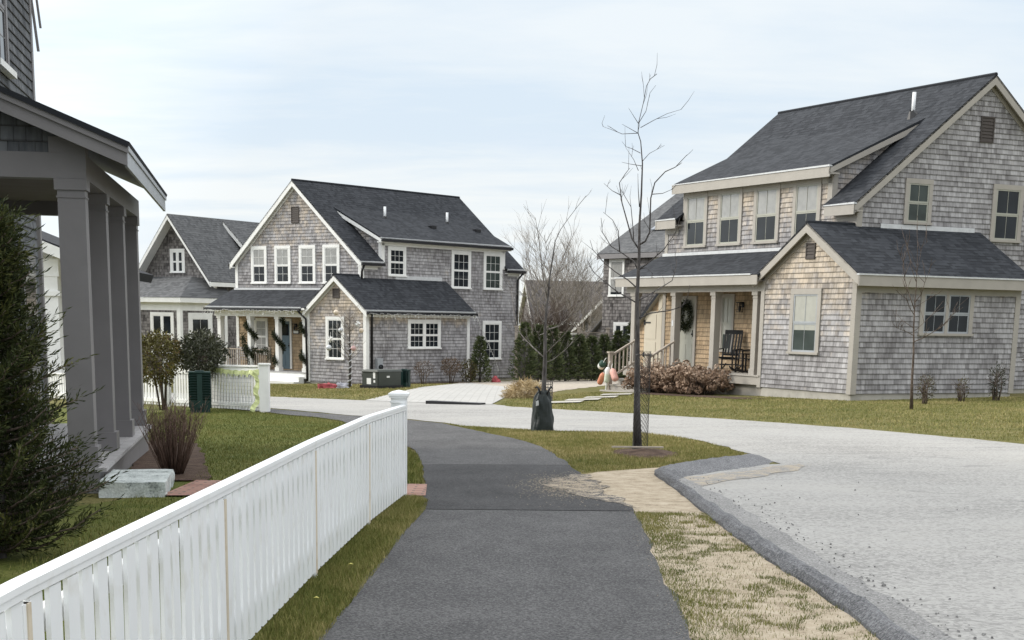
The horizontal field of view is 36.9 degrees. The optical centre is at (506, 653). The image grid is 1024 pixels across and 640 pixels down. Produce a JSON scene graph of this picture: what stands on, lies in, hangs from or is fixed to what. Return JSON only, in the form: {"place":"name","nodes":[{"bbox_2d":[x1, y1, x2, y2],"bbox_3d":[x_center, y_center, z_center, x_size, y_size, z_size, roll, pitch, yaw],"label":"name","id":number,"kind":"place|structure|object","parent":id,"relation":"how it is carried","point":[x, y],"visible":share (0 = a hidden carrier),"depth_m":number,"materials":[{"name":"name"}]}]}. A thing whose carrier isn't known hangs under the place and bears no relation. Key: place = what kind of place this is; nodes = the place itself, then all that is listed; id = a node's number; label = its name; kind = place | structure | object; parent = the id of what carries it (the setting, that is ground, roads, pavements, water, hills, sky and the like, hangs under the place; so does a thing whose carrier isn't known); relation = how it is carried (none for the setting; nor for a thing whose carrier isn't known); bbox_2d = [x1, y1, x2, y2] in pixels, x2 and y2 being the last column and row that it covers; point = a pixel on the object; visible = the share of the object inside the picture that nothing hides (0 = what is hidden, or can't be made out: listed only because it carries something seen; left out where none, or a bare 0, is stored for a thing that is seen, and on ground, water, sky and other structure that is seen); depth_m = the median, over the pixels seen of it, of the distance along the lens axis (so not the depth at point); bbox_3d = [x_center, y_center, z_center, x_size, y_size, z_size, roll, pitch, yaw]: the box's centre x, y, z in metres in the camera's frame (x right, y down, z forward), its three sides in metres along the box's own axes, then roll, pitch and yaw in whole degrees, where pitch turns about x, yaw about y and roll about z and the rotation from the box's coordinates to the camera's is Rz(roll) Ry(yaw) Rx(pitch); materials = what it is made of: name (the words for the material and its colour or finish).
{"place":"outdoors","nodes":[
{"label":"outdoors","id":0,"kind":"place"},
{"bbox_2d":[0,407,414,639],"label":"lawn","id":1,"kind":"structure","parent":0,"point":[6,562],"depth_m":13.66,"materials":[{"name":"plant"}]},
{"bbox_2d":[0,195,127,560],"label":"juniper","id":2,"kind":"object","parent":1,"relation":"on","point":[22,507],"visible":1,"depth_m":10.24,"materials":[{"name":"green plant"}]},
{"bbox_2d":[141,327,185,409],"bbox_3d":[-7.751,-6.296,34.051,1.359,1.891,1.302,1,12,0],"label":"shrub","id":3,"kind":"object","parent":1,"relation":"on","point":[162,375],"visible":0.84,"depth_m":33.89,"materials":[{"name":"green plant"}]},
{"bbox_2d":[131,440,211,479],"bbox_3d":[-4.321,-2.525,19.691,0.936,0.165,7.456,-2,13,-12],"label":"mulch bed","id":4,"kind":"object","parent":1,"relation":"on","point":[194,466],"visible":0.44,"depth_m":18.15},
{"bbox_2d":[133,396,208,473],"bbox_3d":[-3.674,-2.392,16.910,0.839,0.907,0.815,1,12,0],"label":"twig bush","id":5,"kind":"object","parent":4,"relation":"on","point":[167,453],"visible":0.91,"depth_m":16.83,"materials":[{"name":"plant"}]},
{"bbox_2d":[188,370,211,412],"bbox_3d":[-6.566,-5.583,32.890,0.474,0.940,0.474,-1,13,-10],"label":"ribbed bin","id":6,"kind":"object","parent":1,"relation":"on","point":[199,384],"visible":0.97,"depth_m":32.69,"materials":[{"name":"green plastic"}]},
{"bbox_2d":[179,327,226,377],"bbox_3d":[-6.787,-6.314,34.159,1.087,1.877,1.014,1,12,0],"label":"shrub","id":7,"kind":"object","parent":1,"relation":"on","point":[189,357],"visible":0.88,"depth_m":33.91,"materials":[{"name":"green plant"}]},
{"bbox_2d":[0,390,409,639],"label":"picket fence","id":8,"kind":"object","parent":1,"relation":"on","point":[267,541],"visible":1,"depth_m":7.14,"materials":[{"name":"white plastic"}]},
{"bbox_2d":[167,480,426,494],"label":"brick walk","id":9,"kind":"structure","parent":1,"relation":"on","point":[193,487],"depth_m":15.32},
{"bbox_2d":[249,493,427,639],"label":"grass","id":10,"kind":"structure","parent":1,"relation":"on","point":[387,524],"depth_m":9.75,"materials":[{"name":"plant"}]},
{"bbox_2d":[407,446,423,483],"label":"grass","id":11,"kind":"structure","parent":1,"relation":"on","point":[412,460],"depth_m":17.75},
{"bbox_2d":[181,403,567,464],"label":"path","id":12,"kind":"structure","parent":0,"point":[434,443],"depth_m":21.75,"materials":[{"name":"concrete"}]},
{"bbox_2d":[319,509,690,639],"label":"path","id":13,"kind":"structure","parent":0,"point":[438,574],"depth_m":9.66,"materials":[{"name":"asphalt"}]},
{"bbox_2d":[32,0,1023,324],"label":"sky","id":14,"kind":"structure","parent":0,"point":[498,106],"materials":[{"name":"white"}]},
{"bbox_2d":[38,326,1023,606],"bbox_3d":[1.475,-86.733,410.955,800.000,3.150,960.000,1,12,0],"label":"ground","id":15,"kind":"structure","parent":0,"point":[96,498],"depth_m":31.83,"materials":[{"name":"plant"}]},
{"bbox_2d":[0,0,166,493],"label":"porch house","id":16,"kind":"structure","parent":15,"relation":"on","point":[54,162],"depth_m":16.33,"materials":[{"name":"grey wood"}]},
{"bbox_2d":[0,0,9,65],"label":"window","id":17,"kind":"structure","parent":16,"relation":"in","point":[4,39],"depth_m":19.72,"materials":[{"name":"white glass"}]},
{"bbox_2d":[20,253,41,415],"bbox_3d":[-6.673,-4.460,21.566,0.050,2.250,1.200,-1,12,-9],"label":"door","id":18,"kind":"structure","parent":16,"relation":"in","point":[31,299],"depth_m":21.56,"materials":[{"name":"glass"}]},
{"bbox_2d":[42,231,153,390],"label":"white portico house","id":19,"kind":"structure","parent":15,"relation":"on","point":[52,280],"depth_m":48.96,"materials":[{"name":"paint"}]},
{"bbox_2d":[99,469,174,497],"bbox_3d":[-3.619,-1.621,15.078,0.636,0.254,1.272,-1,12,-9],"label":"granite step","id":20,"kind":"object","parent":15,"relation":"on","point":[134,483],"visible":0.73,"depth_m":14.50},
{"bbox_2d":[48,360,270,412],"bbox_3d":[-9.119,-6.593,37.330,0.351,1.293,12.392,-10,16,-40],"label":"picket fence","id":21,"kind":"object","parent":15,"relation":"on","point":[264,386],"visible":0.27,"depth_m":34.04,"materials":[{"name":"white paint"}]},
{"bbox_2d":[211,373,251,404],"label":"net lights","id":22,"kind":"object","parent":21,"relation":"hanging from","point":[248,382],"visible":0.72,"depth_m":33.63,"materials":[{"name":"white plastic"}]},
{"bbox_2d":[212,367,259,411],"bbox_3d":[-5.978,-5.781,33.584,0.206,0.914,2.115,-9,16,-39],"label":"garland","id":23,"kind":"object","parent":21,"relation":"attached to","point":[255,373],"visible":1,"depth_m":32.95},
{"bbox_2d":[139,214,258,378],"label":"gabled house","id":24,"kind":"structure","parent":15,"relation":"on","point":[185,261],"depth_m":80.93,"materials":[{"name":"grey wood"}]},
{"bbox_2d":[150,312,174,353],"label":"window","id":25,"kind":"structure","parent":24,"relation":"in","point":[165,320],"depth_m":78.76,"materials":[{"name":"white paint"}]},
{"bbox_2d":[170,249,185,272],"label":"window","id":26,"kind":"structure","parent":24,"relation":"in","point":[177,256],"depth_m":81.48,"materials":[{"name":"white paint"}]},
{"bbox_2d":[188,313,212,344],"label":"window","id":27,"kind":"structure","parent":24,"relation":"in","point":[196,321],"depth_m":79.53,"materials":[{"name":"white paint"}]},
{"bbox_2d":[217,383,447,399],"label":"grass","id":28,"kind":"structure","parent":15,"relation":"on","point":[277,389],"depth_m":47.95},
{"bbox_2d":[332,304,363,387],"bbox_3d":[-5.512,-10.761,53.778,1.022,2.974,0.968,-7,15,-34],"label":"bare tree","id":29,"kind":"object","parent":15,"relation":"on","point":[348,318],"visible":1,"depth_m":53.71,"materials":[{"name":"brown plant"}]},
{"bbox_2d":[203,178,526,383],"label":"shingled house","id":30,"kind":"structure","parent":15,"relation":"on","point":[315,254],"depth_m":64.76,"materials":[{"name":"grey wood"}]},
{"bbox_2d":[242,319,257,364],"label":"garland","id":31,"kind":"object","parent":30,"relation":"attached to","point":[246,347],"visible":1,"depth_m":65.50},
{"bbox_2d":[250,246,267,283],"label":"window","id":32,"kind":"structure","parent":30,"relation":"in","point":[258,253],"depth_m":66.16,"materials":[{"name":"white paint"}]},
{"bbox_2d":[254,318,267,354],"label":"window","id":33,"kind":"structure","parent":30,"relation":"in","point":[260,324],"depth_m":66.73,"materials":[{"name":"white paint"}]},
{"bbox_2d":[270,317,286,366],"bbox_3d":[-9.569,-13.112,64.525,0.747,2.135,0.707,11,16,38],"label":"garland","id":34,"kind":"object","parent":30,"relation":"attached to","point":[278,341],"visible":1,"depth_m":64.40},
{"bbox_2d":[274,245,290,283],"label":"window","id":35,"kind":"structure","parent":30,"relation":"in","point":[282,254],"depth_m":65.25,"materials":[{"name":"white paint"}]},
{"bbox_2d":[282,321,289,368],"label":"door","id":36,"kind":"structure","parent":30,"relation":"in","point":[286,330],"depth_m":65.86,"materials":[{"name":"blue paint"}]},
{"bbox_2d":[298,245,315,283],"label":"window","id":37,"kind":"structure","parent":30,"relation":"in","point":[307,258],"depth_m":64.30,"materials":[{"name":"white paint"}]},
{"bbox_2d":[322,244,339,283],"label":"window","id":38,"kind":"structure","parent":30,"relation":"in","point":[331,252],"depth_m":63.43,"materials":[{"name":"white paint"}]},
{"bbox_2d":[325,316,344,359],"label":"window","id":39,"kind":"structure","parent":30,"relation":"in","point":[331,323],"depth_m":62.21,"materials":[{"name":"white paint"}]},
{"bbox_2d":[388,246,406,276],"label":"window","id":40,"kind":"structure","parent":30,"relation":"in","point":[396,255],"depth_m":63.92,"materials":[{"name":"white paint"}]},
{"bbox_2d":[407,319,441,348],"bbox_3d":[-3.389,-13.223,63.643,0.085,1.200,2.050,11,16,38],"label":"window","id":41,"kind":"structure","parent":30,"relation":"in","point":[422,334],"depth_m":63.63,"materials":[{"name":"white paint"}]},
{"bbox_2d":[451,250,471,288],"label":"window","id":42,"kind":"structure","parent":30,"relation":"in","point":[460,260],"depth_m":67.04,"materials":[{"name":"white paint"}]},
{"bbox_2d":[482,321,501,359],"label":"window","id":43,"kind":"structure","parent":30,"relation":"in","point":[492,330],"depth_m":69.40,"materials":[{"name":"white paint"}]},
{"bbox_2d":[483,252,502,290],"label":"window","id":44,"kind":"structure","parent":30,"relation":"in","point":[493,262],"depth_m":68.68,"materials":[{"name":"white paint"}]},
{"bbox_2d":[360,369,402,388],"bbox_3d":[-4.271,-9.291,52.512,0.840,0.820,1.260,11,16,38],"label":"utility cabinet","id":45,"kind":"object","parent":15,"relation":"on","point":[381,378],"visible":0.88,"depth_m":52.14,"materials":[{"name":"black metal"}]},
{"bbox_2d":[398,369,410,387],"bbox_3d":[-3.558,-9.560,53.505,0.371,0.700,0.371,6,13,22],"label":"ribbed bin","id":46,"kind":"object","parent":15,"relation":"on","point":[405,378],"visible":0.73,"depth_m":53.35,"materials":[{"name":"green plastic"}]},
{"bbox_2d":[413,360,435,383],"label":"shrub","id":47,"kind":"object","parent":15,"relation":"on","point":[419,368],"visible":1,"depth_m":60.60,"materials":[{"name":"brown plant"}]},
{"bbox_2d":[368,383,508,403],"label":"paved drive","id":48,"kind":"structure","parent":15,"relation":"on","point":[474,392],"depth_m":43.98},
{"bbox_2d":[439,357,462,382],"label":"shrub","id":49,"kind":"object","parent":15,"relation":"on","point":[444,362],"visible":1,"depth_m":62.20,"materials":[{"name":"brown plant"}]},
{"bbox_2d":[459,358,478,382],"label":"shrub","id":50,"kind":"object","parent":15,"relation":"on","point":[470,371],"visible":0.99,"depth_m":63.53,"materials":[{"name":"green plant"}]},
{"bbox_2d":[468,335,493,381],"bbox_3d":[-1.141,-12.281,64.064,1.277,2.038,1.212,-2,13,-13],"label":"fir tree","id":51,"kind":"object","parent":15,"relation":"on","point":[478,343],"visible":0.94,"depth_m":63.91,"materials":[{"name":"green plant"}]},
{"bbox_2d":[507,321,541,381],"bbox_3d":[0.759,-12.649,64.450,1.456,2.602,1.510,-2,13,-15],"label":"arborvitae","id":52,"kind":"object","parent":15,"relation":"on","point":[534,366],"visible":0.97,"depth_m":64.25,"materials":[{"name":"green plant"}]},
{"bbox_2d":[499,376,555,398],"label":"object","id":53,"kind":"object","parent":15,"relation":"on","point":[528,388],"visible":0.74,"depth_m":40.51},
{"bbox_2d":[422,464,633,510],"bbox_3d":[0.046,-1.771,16.056,1.913,0.095,5.210,0,12,-4],"label":"path patch","id":54,"kind":"object","parent":15,"relation":"on","point":[473,486],"visible":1,"depth_m":15.36,"materials":[{"name":"asphalt"}]},
{"bbox_2d":[542,474,636,507],"bbox_3d":[0.752,-1.658,15.485,0.698,0.054,3.617,0,12,-5],"label":"sand fan","id":55,"kind":"object","parent":54,"relation":"on","point":[611,498],"visible":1,"depth_m":15.65},
{"bbox_2d":[514,463,806,633],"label":"sand grains","id":56,"kind":"object","parent":54,"relation":"on","point":[574,481],"visible":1,"depth_m":15.76,"materials":[{"name":"sand"}]},
{"bbox_2d":[455,379,617,392],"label":"gravel drive","id":57,"kind":"structure","parent":15,"relation":"on","point":[561,385],"depth_m":60.52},
{"bbox_2d":[522,323,555,380],"bbox_3d":[1.378,-12.698,64.962,1.427,2.506,1.598,-2,13,-12],"label":"arborvitae","id":58,"kind":"object","parent":15,"relation":"on","point":[536,338],"visible":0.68,"depth_m":64.80,"materials":[{"name":"green plant"}]},
{"bbox_2d":[531,386,553,430],"bbox_3d":[0.608,-4.077,25.569,0.389,0.756,0.322,1,12,0],"label":"watering bag","id":59,"kind":"object","parent":15,"relation":"on","point":[542,418],"visible":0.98,"depth_m":25.47,"materials":[{"name":"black plastic"}]},
{"bbox_2d":[498,189,604,390],"bbox_3d":[0.734,-5.666,25.434,1.815,3.922,1.423,1,12,0],"label":"bare tree","id":60,"kind":"object","parent":15,"relation":"on","point":[544,370],"visible":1,"depth_m":25.25,"materials":[{"name":"brown plant"}]},
{"bbox_2d":[535,325,570,380],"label":"arborvitae","id":61,"kind":"object","parent":15,"relation":"on","point":[555,349],"visible":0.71,"depth_m":65.51,"materials":[{"name":"green plant"}]},
{"bbox_2d":[519,290,590,340],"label":"bare tree","id":62,"kind":"object","parent":15,"relation":"on","point":[551,321],"visible":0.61,"depth_m":76.82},
{"bbox_2d":[519,280,602,340],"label":"brown roofed house","id":63,"kind":"structure","parent":15,"relation":"on","point":[524,299],"depth_m":107.72,"materials":[{"name":"brown wood"}]},
{"bbox_2d":[501,210,623,340],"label":"bare tree","id":64,"kind":"object","parent":15,"relation":"on","point":[563,286],"visible":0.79,"depth_m":81.68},
{"bbox_2d":[550,330,582,380],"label":"arborvitae","id":65,"kind":"object","parent":15,"relation":"on","point":[568,337],"visible":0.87,"depth_m":66.18,"materials":[{"name":"green plant"}]},
{"bbox_2d":[514,326,621,381],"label":"hedge","id":66,"kind":"object","parent":15,"relation":"on","point":[526,353],"visible":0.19,"depth_m":67.75,"materials":[{"name":"green plant"}]},
{"bbox_2d":[550,262,602,338],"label":"bare tree","id":67,"kind":"object","parent":15,"relation":"on","point":[595,309],"visible":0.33,"depth_m":88.01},
{"bbox_2d":[566,333,596,380],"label":"arborvitae","id":68,"kind":"object","parent":15,"relation":"on","point":[581,342],"visible":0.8,"depth_m":66.86,"materials":[{"name":"green plant"}]},
{"bbox_2d":[580,335,606,380],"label":"arborvitae","id":69,"kind":"object","parent":15,"relation":"on","point":[594,340],"visible":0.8,"depth_m":67.57,"materials":[{"name":"green plant"}]},
{"bbox_2d":[444,422,743,472],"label":"grass","id":70,"kind":"structure","parent":15,"relation":"on","point":[573,450],"depth_m":21.77,"materials":[{"name":"plant"}]},
{"bbox_2d":[589,334,623,379],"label":"arborvitae","id":71,"kind":"object","parent":15,"relation":"on","point":[606,346],"visible":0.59,"depth_m":68.22,"materials":[{"name":"green plant"}]},
{"bbox_2d":[603,329,629,377],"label":"arborvitae","id":72,"kind":"object","parent":15,"relation":"on","point":[617,334],"visible":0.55,"depth_m":69.00,"materials":[{"name":"green plant"}]},
{"bbox_2d":[586,193,683,360],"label":"dark shingled house","id":73,"kind":"structure","parent":15,"relation":"on","point":[616,312],"depth_m":71.12,"materials":[{"name":"grey wood"}]},
{"bbox_2d":[607,259,624,296],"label":"window","id":74,"kind":"structure","parent":73,"relation":"in","point":[618,265],"depth_m":71.12,"materials":[{"name":"white paint"}]},
{"bbox_2d":[620,358,669,391],"bbox_3d":[4.260,-8.178,45.127,1.478,1.014,1.692,8,14,29],"label":"hydrangea","id":75,"kind":"object","parent":15,"relation":"on","point":[628,381],"visible":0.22,"depth_m":44.90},
{"bbox_2d":[614,448,677,457],"bbox_3d":[1.874,-2.718,20.649,0.875,0.076,1.851,1,12,0],"label":"mulch ring","id":76,"kind":"object","parent":15,"relation":"on","point":[648,452],"visible":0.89,"depth_m":20.34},
{"bbox_2d":[583,66,693,445],"bbox_3d":[1.717,-5.262,20.436,1.401,5.135,1.217,1,12,0],"label":"bare tree","id":77,"kind":"object","parent":76,"relation":"on","point":[637,331],"visible":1,"depth_m":20.50,"materials":[{"name":"brown plant"}]},
{"bbox_2d":[632,351,650,448],"bbox_3d":[1.839,-3.433,20.851,0.225,1.325,0.221,1,12,0],"label":"tree guard","id":78,"kind":"object","parent":76,"relation":"on","point":[644,358],"visible":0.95,"depth_m":20.82,"materials":[{"name":"black metal"}]},
{"bbox_2d":[640,359,686,392],"bbox_3d":[4.593,-7.998,44.244,1.636,0.988,1.733,1,12,0],"label":"hydrangea","id":79,"kind":"object","parent":15,"relation":"on","point":[655,378],"visible":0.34,"depth_m":43.90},
{"bbox_2d":[656,359,711,393],"bbox_3d":[5.094,-7.812,43.364,1.608,0.974,1.578,7,14,26],"label":"hydrangea","id":80,"kind":"object","parent":15,"relation":"on","point":[668,374],"visible":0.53,"depth_m":43.13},
{"bbox_2d":[632,392,759,398],"bbox_3d":[5.022,-7.034,41.865,1.105,0.127,5.764,-5,14,-27],"label":"planting bed","id":81,"kind":"object","parent":15,"relation":"on","point":[670,394],"visible":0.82,"depth_m":41.85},
{"bbox_2d":[675,364,734,394],"bbox_3d":[5.519,-7.602,42.605,1.656,0.863,1.771,1,12,0],"label":"hydrangea","id":82,"kind":"object","parent":15,"relation":"on","point":[712,381],"visible":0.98,"depth_m":42.29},
{"bbox_2d":[588,467,878,639],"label":"sand","id":83,"kind":"structure","parent":15,"relation":"on","point":[644,489],"depth_m":10.03,"materials":[{"name":"sand"}]},
{"bbox_2d":[654,454,919,639],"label":"asphalt berm","id":84,"kind":"structure","parent":15,"relation":"on","point":[873,618],"depth_m":10.87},
{"bbox_2d":[600,72,1023,400],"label":"shingled house","id":85,"kind":"structure","parent":15,"relation":"on","point":[787,238],"depth_m":40.47,"materials":[{"name":"grey wood"}]},
{"bbox_2d":[642,294,662,365],"bbox_3d":[4.621,-10.154,48.455,0.057,2.450,1.040,-5,14,-26],"label":"door","id":86,"kind":"structure","parent":85,"relation":"in","point":[652,322],"depth_m":48.40,"materials":[{"name":"white paint"}]},
{"bbox_2d":[680,298,693,333],"bbox_3d":[5.441,-10.224,46.581,0.395,1.077,0.863,-5,14,-26],"label":"wreath","id":87,"kind":"object","parent":85,"relation":"hanging from","point":[684,327],"visible":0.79,"depth_m":46.44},
{"bbox_2d":[679,300,694,366],"bbox_3d":[5.480,-9.734,46.713,0.082,2.000,0.780,-5,14,-26],"label":"door","id":88,"kind":"structure","parent":85,"relation":"in","point":[686,340],"depth_m":46.72,"materials":[{"name":"white paint"}]},
{"bbox_2d":[682,191,708,247],"bbox_3d":[5.641,-12.924,45.795,0.085,1.590,1.240,-5,14,-26],"label":"window","id":89,"kind":"structure","parent":85,"relation":"in","point":[696,204],"depth_m":45.80,"materials":[{"name":"beige glass"}]},
{"bbox_2d":[719,294,735,351],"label":"window","id":90,"kind":"structure","parent":85,"relation":"in","point":[727,319],"depth_m":44.79,"materials":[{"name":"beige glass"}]},
{"bbox_2d":[715,187,743,245],"bbox_3d":[6.432,-12.576,44.262,0.085,1.590,1.240,-5,14,-26],"label":"window","id":91,"kind":"structure","parent":85,"relation":"in","point":[730,201],"depth_m":44.26,"materials":[{"name":"beige glass"}]},
{"bbox_2d":[719,330,742,370],"bbox_3d":[6.354,-8.660,43.927,0.635,1.160,1.021,8,14,28],"label":"rocking chair","id":92,"kind":"object","parent":85,"relation":"on","point":[733,332],"visible":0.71,"depth_m":44.12,"materials":[{"name":"black paint"}]},
{"bbox_2d":[750,183,780,243],"bbox_3d":[7.227,-12.225,42.720,0.085,1.590,1.240,-5,14,-26],"label":"window","id":93,"kind":"structure","parent":85,"relation":"in","point":[767,197],"depth_m":42.72,"materials":[{"name":"beige glass"}]},
{"bbox_2d":[786,288,822,354],"bbox_3d":[7.661,-8.526,39.456,0.085,1.650,1.300,-5,14,-26],"label":"window","id":94,"kind":"structure","parent":85,"relation":"in","point":[805,304],"depth_m":39.45,"materials":[{"name":"white paint"}]},
{"bbox_2d":[791,178,822,236],"bbox_3d":[8.036,-11.869,41.151,0.085,1.590,1.240,-5,14,-26],"label":"window","id":95,"kind":"structure","parent":85,"relation":"in","point":[807,194],"depth_m":41.14,"materials":[{"name":"beige glass"}]},
{"bbox_2d":[902,178,933,224],"bbox_3d":[10.782,-11.803,40.123,0.960,1.150,0.085,-5,14,-26],"label":"window","id":96,"kind":"structure","parent":85,"relation":"in","point":[918,194],"depth_m":40.13,"materials":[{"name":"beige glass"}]},
{"bbox_2d":[917,289,975,335],"bbox_3d":[11.191,-8.643,38.951,1.800,1.150,0.085,-5,14,-26],"label":"window","id":97,"kind":"structure","parent":85,"relation":"in","point":[961,323],"depth_m":38.95,"materials":[{"name":"white paint"}]},
{"bbox_2d":[988,184,1023,242],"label":"window","id":98,"kind":"structure","parent":85,"relation":"in","point":[1007,200],"depth_m":41.54,"materials":[{"name":"beige glass"}]},
{"bbox_2d":[914,372,937,403],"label":"shrub","id":99,"kind":"object","parent":15,"relation":"on","point":[924,392],"visible":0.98,"depth_m":35.98,"materials":[{"name":"brown plant"}]},
{"bbox_2d":[892,218,968,409],"bbox_3d":[8.928,-7.232,32.705,1.668,4.053,1.108,1,12,0],"label":"bare tree","id":100,"kind":"object","parent":15,"relation":"on","point":[911,386],"visible":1,"depth_m":32.70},
{"bbox_2d":[949,375,974,401],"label":"shrub","id":101,"kind":"object","parent":15,"relation":"on","point":[959,394],"visible":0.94,"depth_m":37.33,"materials":[{"name":"brown plant"}]},
{"bbox_2d":[985,361,1008,400],"bbox_3d":[12.063,-6.671,37.724,0.520,1.032,0.603,1,12,0],"label":"shrub","id":102,"kind":"object","parent":15,"relation":"on","point":[995,397],"visible":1,"depth_m":37.69,"materials":[{"name":"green plant"}]},
{"bbox_2d":[62,391,1023,639],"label":"road","id":103,"kind":"structure","parent":0,"point":[932,483],"depth_m":15.11,"materials":[{"name":"asphalt"}]},
{"bbox_2d":[426,400,485,404],"bbox_3d":[-1.218,-5.980,36.724,1.500,0.075,0.280,8,14,28],"label":"storm drain","id":104,"kind":"object","parent":103,"relation":"on","point":[450,402],"visible":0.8,"depth_m":36.63,"materials":[{"name":"black metal"}]},
{"bbox_2d":[681,464,803,485],"bbox_3d":[2.722,-2.054,17.513,0.665,0.018,3.340,9,15,34],"label":"sand wash","id":105,"kind":"object","parent":103,"relation":"on","point":[701,481],"visible":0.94,"depth_m":17.35},
{"bbox_2d":[679,478,955,639],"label":"gutter strip","id":106,"kind":"object","parent":103,"relation":"on","point":[893,610],"visible":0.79,"depth_m":10.31,"materials":[{"name":"concrete"}]},
{"bbox_2d":[679,477,997,638],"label":"asphalt crumbs","id":107,"kind":"object","parent":103,"relation":"on","point":[882,583],"visible":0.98,"depth_m":10.18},
{"bbox_2d":[634,510,877,639],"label":"grass","id":108,"kind":"structure","parent":0,"point":[654,515],"depth_m":9.65,"materials":[{"name":"plant"}]},
{"bbox_2d":[500,391,1023,441],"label":"grass","id":109,"kind":"structure","parent":0,"point":[768,398],"depth_m":33.31,"materials":[{"name":"plant"}]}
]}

